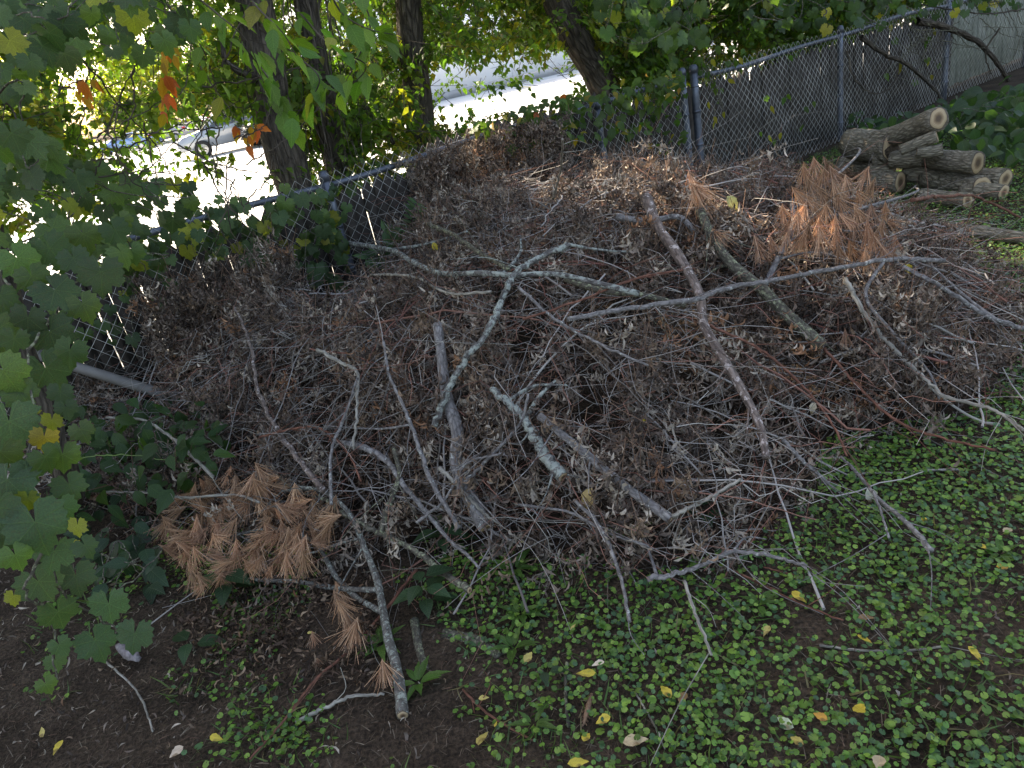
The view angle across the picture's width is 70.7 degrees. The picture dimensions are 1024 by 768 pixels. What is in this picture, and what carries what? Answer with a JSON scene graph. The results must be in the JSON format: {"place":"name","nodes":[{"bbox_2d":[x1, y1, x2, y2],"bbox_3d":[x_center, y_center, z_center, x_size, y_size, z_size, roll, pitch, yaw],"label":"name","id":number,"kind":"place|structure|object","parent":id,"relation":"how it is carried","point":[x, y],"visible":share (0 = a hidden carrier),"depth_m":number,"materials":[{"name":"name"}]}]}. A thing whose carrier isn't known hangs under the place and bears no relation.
{"place":"outdoors","nodes":[
{"label":"outdoors","id":0,"kind":"place"},
{"bbox_2d":[1,0,274,137],"label":"sky","id":1,"kind":"structure","parent":0,"point":[70,91],"materials":[{"name":"white"}]},
{"bbox_2d":[278,0,575,108],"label":"warehouse","id":2,"kind":"structure","parent":0,"point":[487,72],"depth_m":36.08,"materials":[{"name":"grey concrete"}]},
{"bbox_2d":[0,7,923,411],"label":"parking lot","id":3,"kind":"structure","parent":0,"point":[514,97],"depth_m":24.91,"materials":[{"name":"grey asphalt"}]},
{"bbox_2d":[175,113,251,157],"bbox_3d":[-12.341,-11.144,31.667,4.680,1.680,1.980,-22,27,-20],"label":"parked car","id":4,"kind":"object","parent":3,"relation":"on","point":[225,136],"visible":0.3,"depth_m":30.63,"materials":[{"name":"paint"}]},
{"bbox_2d":[0,58,1023,767],"bbox_3d":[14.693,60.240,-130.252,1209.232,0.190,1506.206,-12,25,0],"label":"ground","id":5,"kind":"structure","parent":0,"point":[352,730],"depth_m":2.36,"materials":[{"name":"soil"}]},
{"bbox_2d":[0,224,84,506],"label":"tree stump vine","id":6,"kind":"object","parent":5,"relation":"on","point":[44,402],"visible":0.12,"depth_m":2.67,"materials":[{"name":"green plant"}]},
{"bbox_2d":[49,489,168,604],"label":"broadleaf weed","id":7,"kind":"object","parent":5,"relation":"on","point":[129,551],"visible":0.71,"depth_m":3.02,"materials":[{"name":"green plant"}]},
{"bbox_2d":[62,39,190,141],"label":"broadleaf tree","id":8,"kind":"object","parent":5,"relation":"on","point":[147,71],"visible":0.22,"depth_m":60.23,"materials":[{"name":"green plant"}]},
{"bbox_2d":[65,395,234,514],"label":"bramble","id":9,"kind":"object","parent":5,"relation":"on","point":[147,450],"visible":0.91,"depth_m":3.47,"materials":[{"name":"green plant"}]},
{"bbox_2d":[0,0,333,274],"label":"broadleaf tree","id":10,"kind":"object","parent":5,"relation":"on","point":[57,131],"visible":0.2,"depth_m":4.94,"materials":[{"name":"green plant"}]},
{"bbox_2d":[172,629,227,664],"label":"broadleaf weed","id":11,"kind":"object","parent":5,"relation":"on","point":[183,651],"visible":0.99,"depth_m":2.52,"materials":[{"name":"green plant"}]},
{"bbox_2d":[0,0,453,265],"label":"broadleaf tree","id":12,"kind":"object","parent":5,"relation":"on","point":[286,120],"visible":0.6,"depth_m":4.86,"materials":[{"name":"green plant"}]},
{"bbox_2d":[0,0,203,274],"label":"grape vine","id":13,"kind":"object","parent":12,"relation":"attached to","point":[57,37],"visible":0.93,"depth_m":2.26,"materials":[{"name":"green plant"}]},
{"bbox_2d":[0,216,153,693],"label":"grape vine","id":14,"kind":"object","parent":13,"relation":"attached to","point":[24,535],"visible":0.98,"depth_m":1.85,"materials":[{"name":"green plant"}]},
{"bbox_2d":[5,0,332,288],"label":"hanging vine","id":15,"kind":"object","parent":12,"relation":"hanging from","point":[145,133],"visible":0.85,"depth_m":2.78,"materials":[{"name":"green plant"}]},
{"bbox_2d":[75,48,270,159],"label":"virginia creeper","id":16,"kind":"object","parent":15,"relation":"hanging from","point":[166,83],"visible":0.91,"depth_m":2.54,"materials":[{"name":"orange plant"}]},
{"bbox_2d":[237,0,372,181],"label":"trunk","id":17,"kind":"object","parent":12,"relation":"hanging from","point":[330,30],"visible":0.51,"depth_m":5.12,"materials":[{"name":"green plant"}]},
{"bbox_2d":[192,554,266,607],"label":"broadleaf weed","id":18,"kind":"object","parent":5,"relation":"on","point":[238,576],"visible":0.6,"depth_m":2.74,"materials":[{"name":"green plant"}]},
{"bbox_2d":[144,462,408,718],"bbox_3d":[-0.866,0.635,2.741,1.692,0.410,0.629,6,31,35],"label":"pine bough","id":19,"kind":"object","parent":5,"relation":"on","point":[400,695],"visible":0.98,"depth_m":2.79,"materials":[{"name":"brown plant"}]},
{"bbox_2d":[43,0,535,203],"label":"broadleaf tree","id":20,"kind":"object","parent":5,"relation":"on","point":[303,6],"visible":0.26,"depth_m":5.64,"materials":[{"name":"green plant"}]},
{"bbox_2d":[249,569,417,759],"bbox_3d":[-0.560,0.865,2.367,0.198,0.135,0.815,11,33,40],"label":"fallen branch","id":21,"kind":"object","parent":5,"relation":"on","point":[314,681],"visible":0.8,"depth_m":2.28,"materials":[{"name":"brown wood"}]},
{"bbox_2d":[355,624,403,661],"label":"dandelion","id":22,"kind":"object","parent":5,"relation":"on","point":[381,650],"visible":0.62,"depth_m":2.38,"materials":[{"name":"green plant"}]},
{"bbox_2d":[169,0,640,185],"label":"broadleaf tree","id":23,"kind":"object","parent":5,"relation":"on","point":[409,14],"visible":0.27,"depth_m":6.38,"materials":[{"name":"green plant"}]},
{"bbox_2d":[393,656,450,701],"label":"dandelion","id":24,"kind":"object","parent":5,"relation":"on","point":[418,672],"visible":0.98,"depth_m":2.22,"materials":[{"name":"green plant"}]},
{"bbox_2d":[392,565,456,618],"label":"broadleaf weed","id":25,"kind":"object","parent":5,"relation":"on","point":[410,594],"visible":0.99,"depth_m":2.46,"materials":[{"name":"green plant"}]},
{"bbox_2d":[412,514,477,553],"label":"broadleaf weed","id":26,"kind":"object","parent":5,"relation":"on","point":[426,532],"visible":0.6,"depth_m":2.76,"materials":[{"name":"green plant"}]},
{"bbox_2d":[193,0,714,148],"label":"broadleaf tree","id":27,"kind":"object","parent":5,"relation":"on","point":[586,57],"visible":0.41,"depth_m":6.83,"materials":[{"name":"green plant"}]},
{"bbox_2d":[592,0,710,57],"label":"grape vine","id":28,"kind":"object","parent":27,"relation":"attached to","point":[673,39],"visible":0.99,"depth_m":5.74,"materials":[{"name":"green plant"}]},
{"bbox_2d":[441,628,502,658],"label":"fallen branch","id":29,"kind":"object","parent":5,"relation":"on","point":[496,653],"visible":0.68,"depth_m":2.34,"materials":[{"name":"grey wood"}]},
{"bbox_2d":[0,0,1023,466],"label":"chain link fence","id":30,"kind":"object","parent":5,"relation":"on","point":[596,110],"visible":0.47,"depth_m":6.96,"materials":[{"name":"metal"}]},
{"bbox_2d":[36,350,188,404],"bbox_3d":[-2.295,-0.031,4.157,0.762,0.513,0.060,-11,25,3],"label":"fallen rail","id":31,"kind":"object","parent":30,"relation":"attached to","point":[100,374],"visible":0.48,"depth_m":4.14,"materials":[{"name":"grey paint"}]},
{"bbox_2d":[47,182,356,347],"bbox_3d":[-1.782,-0.679,4.563,2.081,0.987,0.414,-26,28,-28],"label":"grape vine","id":32,"kind":"object","parent":30,"relation":"attached to","point":[324,230],"visible":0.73,"depth_m":4.49,"materials":[{"name":"green plant"}]},
{"bbox_2d":[468,52,688,174],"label":"virginia creeper","id":33,"kind":"object","parent":30,"relation":"attached to","point":[675,83],"visible":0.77,"depth_m":5.91,"materials":[{"name":"green plant"}]},
{"bbox_2d":[695,17,940,145],"bbox_3d":[3.513,-3.385,7.744,4.578,1.072,0.212,-26,28,-28],"label":"virginia creeper","id":34,"kind":"object","parent":30,"relation":"attached to","point":[701,63],"visible":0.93,"depth_m":7.21,"materials":[{"name":"green plant"}]},
{"bbox_2d":[743,0,1022,37],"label":"grape vine","id":35,"kind":"object","parent":30,"relation":"attached to","point":[855,14],"visible":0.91,"depth_m":7.49,"materials":[{"name":"green plant"}]},
{"bbox_2d":[846,0,1023,104],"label":"hanging vine","id":36,"kind":"object","parent":30,"relation":"hanging from","point":[967,36],"visible":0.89,"depth_m":8.56,"materials":[{"name":"brown plant"}]},
{"bbox_2d":[486,549,537,585],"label":"dandelion","id":37,"kind":"object","parent":5,"relation":"on","point":[519,565],"visible":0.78,"depth_m":2.61,"materials":[{"name":"green plant"}]},
{"bbox_2d":[0,134,1023,767],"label":"ground litter","id":38,"kind":"object","parent":5,"relation":"on","point":[240,648],"visible":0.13,"depth_m":2.46,"materials":[{"name":"brown plant"}]},
{"bbox_2d":[488,625,539,664],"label":"dandelion","id":39,"kind":"object","parent":5,"relation":"on","point":[511,640],"visible":0.97,"depth_m":2.27,"materials":[{"name":"green plant"}]},
{"bbox_2d":[7,108,1023,623],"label":"dried leaves","id":40,"kind":"object","parent":5,"relation":"on","point":[659,384],"visible":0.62,"depth_m":3.15,"materials":[{"name":"brown plant"}]},
{"bbox_2d":[8,97,1023,674],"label":"brush twigs","id":41,"kind":"object","parent":5,"relation":"on","point":[664,315],"visible":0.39,"depth_m":3.13,"materials":[{"name":"brown wood"}]},
{"bbox_2d":[213,305,347,493],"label":"fallen branch","id":42,"kind":"object","parent":41,"relation":"on","point":[320,487],"visible":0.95,"depth_m":3.21,"materials":[{"name":"grey wood"}]},
{"bbox_2d":[268,348,359,494],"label":"fallen branch","id":43,"kind":"object","parent":41,"relation":"on","point":[327,355],"visible":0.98,"depth_m":3.02,"materials":[{"name":"grey wood"}]},
{"bbox_2d":[284,377,357,549],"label":"fallen branch","id":44,"kind":"object","parent":41,"relation":"on","point":[330,489],"visible":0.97,"depth_m":2.89,"materials":[{"name":"grey wood"}]},
{"bbox_2d":[268,464,471,593],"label":"fallen branch","id":45,"kind":"object","parent":41,"relation":"on","point":[450,577],"visible":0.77,"depth_m":2.62,"materials":[{"name":"grey wood"}]},
{"bbox_2d":[327,446,431,591],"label":"fallen branch","id":46,"kind":"object","parent":41,"relation":"on","point":[392,492],"visible":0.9,"depth_m":2.74,"materials":[{"name":"grey wood"}]},
{"bbox_2d":[338,412,479,568],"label":"fallen branch","id":47,"kind":"object","parent":41,"relation":"on","point":[384,459],"visible":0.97,"depth_m":2.77,"materials":[{"name":"grey wood"}]},
{"bbox_2d":[352,191,470,294],"bbox_3d":[-0.586,-0.962,5.022,1.071,0.747,0.334,-27,29,-30],"label":"tree of heaven seedling","id":48,"kind":"object","parent":41,"relation":"on","point":[385,235],"visible":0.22,"depth_m":4.82,"materials":[{"name":"green plant"}]},
{"bbox_2d":[324,339,512,570],"bbox_3d":[-0.383,0.241,2.825,0.298,0.682,0.994,-28,29,-31],"label":"fallen branch","id":49,"kind":"object","parent":41,"relation":"on","point":[430,479],"visible":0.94,"depth_m":2.77,"materials":[{"name":"grey wood"}]},
{"bbox_2d":[433,322,501,531],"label":"fallen branch","id":50,"kind":"object","parent":41,"relation":"on","point":[456,429],"visible":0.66,"depth_m":2.76,"materials":[{"name":"grey wood"}]},
{"bbox_2d":[348,231,639,295],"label":"fallen branch","id":51,"kind":"object","parent":41,"relation":"on","point":[521,275],"visible":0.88,"depth_m":3.01,"materials":[{"name":"grey wood"}]},
{"bbox_2d":[426,202,510,270],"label":"fallen branch","id":52,"kind":"object","parent":51,"relation":"on","point":[503,266],"visible":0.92,"depth_m":3.41,"materials":[{"name":"grey wood"}]},
{"bbox_2d":[454,349,580,489],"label":"fallen branch","id":53,"kind":"object","parent":41,"relation":"on","point":[495,451],"visible":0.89,"depth_m":2.62,"materials":[{"name":"grey wood"}]},
{"bbox_2d":[423,242,633,427],"bbox_3d":[0.069,-0.304,2.941,1.123,0.576,0.159,-26,28,-27],"label":"fallen branch","id":54,"kind":"object","parent":41,"relation":"on","point":[479,343],"visible":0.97,"depth_m":2.80,"materials":[{"name":"grey wood"}]},
{"bbox_2d":[489,380,580,515],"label":"fallen branch","id":55,"kind":"object","parent":41,"relation":"on","point":[554,468],"visible":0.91,"depth_m":2.58,"materials":[{"name":"grey wood"}]},
{"bbox_2d":[446,286,663,414],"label":"fallen branch","id":56,"kind":"object","parent":41,"relation":"on","point":[536,303],"visible":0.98,"depth_m":2.68,"materials":[{"name":"grey wood"}]},
{"bbox_2d":[495,413,721,523],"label":"fallen branch","id":57,"kind":"object","parent":41,"relation":"on","point":[633,492],"visible":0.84,"depth_m":2.45,"materials":[{"name":"grey wood"}]},
{"bbox_2d":[522,254,701,320],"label":"fallen branch","id":58,"kind":"object","parent":41,"relation":"on","point":[598,292],"visible":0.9,"depth_m":2.82,"materials":[{"name":"grey wood"}]},
{"bbox_2d":[563,278,685,360],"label":"fallen branch","id":59,"kind":"object","parent":41,"relation":"on","point":[596,289],"visible":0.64,"depth_m":2.90,"materials":[{"name":"grey wood"}]},
{"bbox_2d":[615,184,730,239],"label":"fallen branch","id":60,"kind":"object","parent":41,"relation":"on","point":[663,218],"visible":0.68,"depth_m":3.25,"materials":[{"name":"grey wood"}]},
{"bbox_2d":[652,478,741,542],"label":"fallen branch","id":61,"kind":"object","parent":41,"relation":"on","point":[706,499],"visible":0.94,"depth_m":2.35,"materials":[{"name":"grey wood"}]},
{"bbox_2d":[640,192,769,468],"bbox_3d":[0.641,-0.290,2.879,0.313,0.700,1.306,-12,25,0],"label":"fallen branch","id":62,"kind":"object","parent":41,"relation":"on","point":[673,248],"visible":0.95,"depth_m":2.74,"materials":[{"name":"grey wood"}]},
{"bbox_2d":[680,170,729,227],"bbox_3d":[0.871,-0.846,3.278,0.218,0.228,0.297,-5,26,15],"label":"pine bough","id":63,"kind":"object","parent":41,"relation":"on","point":[703,193],"visible":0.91,"depth_m":3.24,"materials":[{"name":"brown plant"}]},
{"bbox_2d":[567,231,945,398],"bbox_3d":[1.078,-0.190,2.845,1.690,0.612,0.681,-19,26,-14],"label":"fallen branch","id":64,"kind":"object","parent":41,"relation":"on","point":[883,261],"visible":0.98,"depth_m":2.89,"materials":[{"name":"grey wood"}]},
{"bbox_2d":[641,530,890,646],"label":"fallen branch","id":65,"kind":"object","parent":41,"relation":"on","point":[655,575],"visible":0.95,"depth_m":2.30,"materials":[{"name":"grey wood"}]},
{"bbox_2d":[696,208,836,354],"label":"fallen branch","id":66,"kind":"object","parent":41,"relation":"on","point":[766,293],"visible":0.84,"depth_m":3.01,"materials":[{"name":"grey wood"}]},
{"bbox_2d":[700,228,782,264],"bbox_3d":[0.994,-0.585,3.105,0.368,0.194,0.160,-2,27,20],"label":"pine bough","id":67,"kind":"object","parent":66,"relation":"on","point":[760,248],"visible":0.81,"depth_m":3.09,"materials":[{"name":"brown plant"}]},
{"bbox_2d":[756,148,919,296],"bbox_3d":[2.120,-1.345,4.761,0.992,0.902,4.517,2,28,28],"label":"pine bough","id":68,"kind":"object","parent":41,"relation":"on","point":[795,219],"visible":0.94,"depth_m":3.20,"materials":[{"name":"brown plant"}]},
{"bbox_2d":[892,261,1023,350],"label":"fallen branch","id":69,"kind":"object","parent":41,"relation":"on","point":[975,307],"visible":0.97,"depth_m":2.98,"materials":[{"name":"grey wood"}]},
{"bbox_2d":[897,158,1022,227],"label":"fallen branch","id":70,"kind":"object","parent":41,"relation":"on","point":[927,197],"visible":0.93,"depth_m":3.78,"materials":[{"name":"wood"}]},
{"bbox_2d":[495,593,548,630],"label":"dandelion","id":71,"kind":"object","parent":5,"relation":"on","point":[514,607],"visible":0.9,"depth_m":2.40,"materials":[{"name":"green plant"}]},
{"bbox_2d":[21,111,1023,767],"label":"ground ivy","id":72,"kind":"object","parent":5,"relation":"on","point":[837,717],"visible":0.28,"depth_m":2.16,"materials":[{"name":"green plant"}]},
{"bbox_2d":[839,455,958,609],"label":"fallen branch","id":73,"kind":"object","parent":72,"relation":"on","point":[920,537],"visible":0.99,"depth_m":2.30,"materials":[{"name":"grey wood"}]},
{"bbox_2d":[40,166,1023,631],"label":"brush sticks","id":74,"kind":"object","parent":5,"relation":"on","point":[780,376],"visible":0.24,"depth_m":3.04,"materials":[{"name":"wood"}]},
{"bbox_2d":[433,503,670,584],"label":"fallen branch","id":75,"kind":"object","parent":5,"relation":"on","point":[572,513],"visible":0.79,"depth_m":2.48,"materials":[{"name":"grey wood"}]},
{"bbox_2d":[341,0,847,138],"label":"broadleaf tree","id":76,"kind":"object","parent":5,"relation":"on","point":[714,16],"visible":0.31,"depth_m":7.49,"materials":[{"name":"green plant"}]},
{"bbox_2d":[566,498,695,654],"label":"fallen branch","id":77,"kind":"object","parent":5,"relation":"on","point":[587,512],"visible":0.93,"depth_m":2.33,"materials":[{"name":"grey wood"}]},
{"bbox_2d":[649,579,715,765],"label":"fallen branch","id":78,"kind":"object","parent":5,"relation":"on","point":[689,595],"visible":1,"depth_m":2.07,"materials":[{"name":"grey wood"}]},
{"bbox_2d":[499,0,952,107],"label":"broadleaf tree","id":79,"kind":"object","parent":5,"relation":"on","point":[839,20],"visible":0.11,"depth_m":8.27,"materials":[{"name":"green plant"}]},
{"bbox_2d":[709,324,910,511],"bbox_3d":[1.139,0.103,2.712,0.318,0.694,0.729,-26,28,-27],"label":"fallen branch","id":80,"kind":"object","parent":5,"relation":"on","point":[784,369],"visible":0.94,"depth_m":2.76,"materials":[{"name":"grey wood"}]},
{"bbox_2d":[781,438,884,541],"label":"fallen branch","id":81,"kind":"object","parent":5,"relation":"on","point":[807,465],"visible":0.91,"depth_m":2.51,"materials":[{"name":"grey wood"}]},
{"bbox_2d":[834,156,870,181],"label":"log","id":82,"kind":"object","parent":5,"relation":"on","point":[856,166],"visible":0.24,"depth_m":6.40,"materials":[{"name":"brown wood"}]},
{"bbox_2d":[839,127,900,163],"bbox_3d":[3.039,-2.006,6.094,0.266,0.274,0.559,-16,25,-8],"label":"log","id":83,"kind":"object","parent":82,"relation":"on","point":[881,149],"visible":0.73,"depth_m":6.04,"materials":[{"name":"brown wood"}]},
{"bbox_2d":[857,169,906,193],"bbox_3d":[3.077,-1.686,6.002,0.193,0.188,0.354,-21,26,-18],"label":"log","id":84,"kind":"object","parent":5,"relation":"on","point":[898,180],"visible":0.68,"depth_m":5.88,"materials":[{"name":"brown wood"}]},
{"bbox_2d":[869,163,895,174],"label":"log","id":85,"kind":"object","parent":84,"relation":"on","point":[882,169],"visible":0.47,"depth_m":5.96,"materials":[{"name":"brown wood"}]},
{"bbox_2d":[872,150,899,165],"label":"log","id":86,"kind":"object","parent":85,"relation":"on","point":[875,161],"visible":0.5,"depth_m":5.94,"materials":[{"name":"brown wood"}]},
{"bbox_2d":[869,107,948,145],"bbox_3d":[3.112,-1.995,5.690,0.193,0.366,0.658,-17,25,-11],"label":"log","id":87,"kind":"object","parent":86,"relation":"on","point":[936,119],"visible":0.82,"depth_m":5.52,"materials":[{"name":"brown wood"}]},
{"bbox_2d":[814,347,995,482],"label":"fallen branch","id":88,"kind":"object","parent":5,"relation":"on","point":[906,426],"visible":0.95,"depth_m":2.75,"materials":[{"name":"wood"}]},
{"bbox_2d":[842,277,1023,470],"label":"fallen branch","id":89,"kind":"object","parent":5,"relation":"on","point":[847,283],"visible":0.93,"depth_m":2.80,"materials":[{"name":"grey wood"}]},
{"bbox_2d":[846,93,1023,167],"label":"nettle patch","id":90,"kind":"object","parent":5,"relation":"on","point":[1004,150],"visible":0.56,"depth_m":5.89,"materials":[{"name":"green plant"}]},
{"bbox_2d":[917,188,973,208],"bbox_3d":[3.229,-1.386,5.394,0.132,0.128,0.384,-21,26,-18],"label":"log","id":91,"kind":"object","parent":5,"relation":"on","point":[957,199],"visible":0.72,"depth_m":5.34,"materials":[{"name":"brown wood"}]},
{"bbox_2d":[918,168,991,191],"bbox_3d":[3.425,-1.565,5.598,0.182,0.180,0.563,-16,25,-9],"label":"log","id":92,"kind":"object","parent":5,"relation":"on","point":[937,179],"visible":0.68,"depth_m":5.59,"materials":[{"name":"brown wood"}]},
{"bbox_2d":[902,166,928,182],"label":"log","id":93,"kind":"object","parent":92,"relation":"on","point":[912,173],"visible":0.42,"depth_m":5.85,"materials":[{"name":"brown wood"}]},
{"bbox_2d":[888,151,921,168],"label":"log","id":94,"kind":"object","parent":93,"relation":"on","point":[896,159],"visible":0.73,"depth_m":5.79,"materials":[{"name":"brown wood"}]},
{"bbox_2d":[916,143,942,157],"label":"log","id":95,"kind":"object","parent":94,"relation":"on","point":[929,151],"visible":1,"depth_m":5.44,"materials":[{"name":"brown wood"}]},
{"bbox_2d":[898,131,938,154],"bbox_3d":[3.088,-1.829,5.487,0.268,0.162,0.096,5,30,32],"label":"log","id":96,"kind":"object","parent":95,"relation":"on","point":[927,139],"visible":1,"depth_m":5.45,"materials":[{"name":"brown wood"}]},
{"bbox_2d":[924,149,985,174],"bbox_3d":[3.377,-1.705,5.524,0.179,0.176,0.420,-18,25,-12],"label":"log","id":97,"kind":"object","parent":92,"relation":"on","point":[972,162],"visible":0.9,"depth_m":5.41,"materials":[{"name":"brown wood"}]},
{"bbox_2d":[924,0,1023,86],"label":"board fence","id":98,"kind":"object","parent":5,"relation":"on","point":[980,55],"visible":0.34,"depth_m":10.75,"materials":[{"name":"grey wood"}]},
{"bbox_2d":[944,221,1023,244],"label":"log","id":99,"kind":"object","parent":5,"relation":"on","point":[1013,235],"visible":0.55,"depth_m":4.51,"materials":[{"name":"brown wood"}]},
{"bbox_2d":[958,182,1009,200],"bbox_3d":[3.485,-1.426,5.340,0.133,0.130,0.307,-22,27,-21],"label":"log","id":100,"kind":"object","parent":5,"relation":"on","point":[983,187],"visible":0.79,"depth_m":5.27,"materials":[{"name":"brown wood"}]},
{"bbox_2d":[948,75,1023,134],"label":"nettle patch","id":101,"kind":"object","parent":5,"relation":"on","point":[996,115],"visible":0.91,"depth_m":6.28,"materials":[{"name":"green plant"}]},
{"bbox_2d":[977,167,1012,185],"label":"log","id":102,"kind":"object","parent":5,"relation":"on","point":[1000,175],"visible":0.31,"depth_m":5.37,"materials":[{"name":"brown wood"}]},
{"bbox_2d":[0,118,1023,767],"bbox_3d":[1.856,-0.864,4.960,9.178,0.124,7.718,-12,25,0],"label":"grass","id":103,"kind":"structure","parent":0,"point":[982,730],"depth_m":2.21,"materials":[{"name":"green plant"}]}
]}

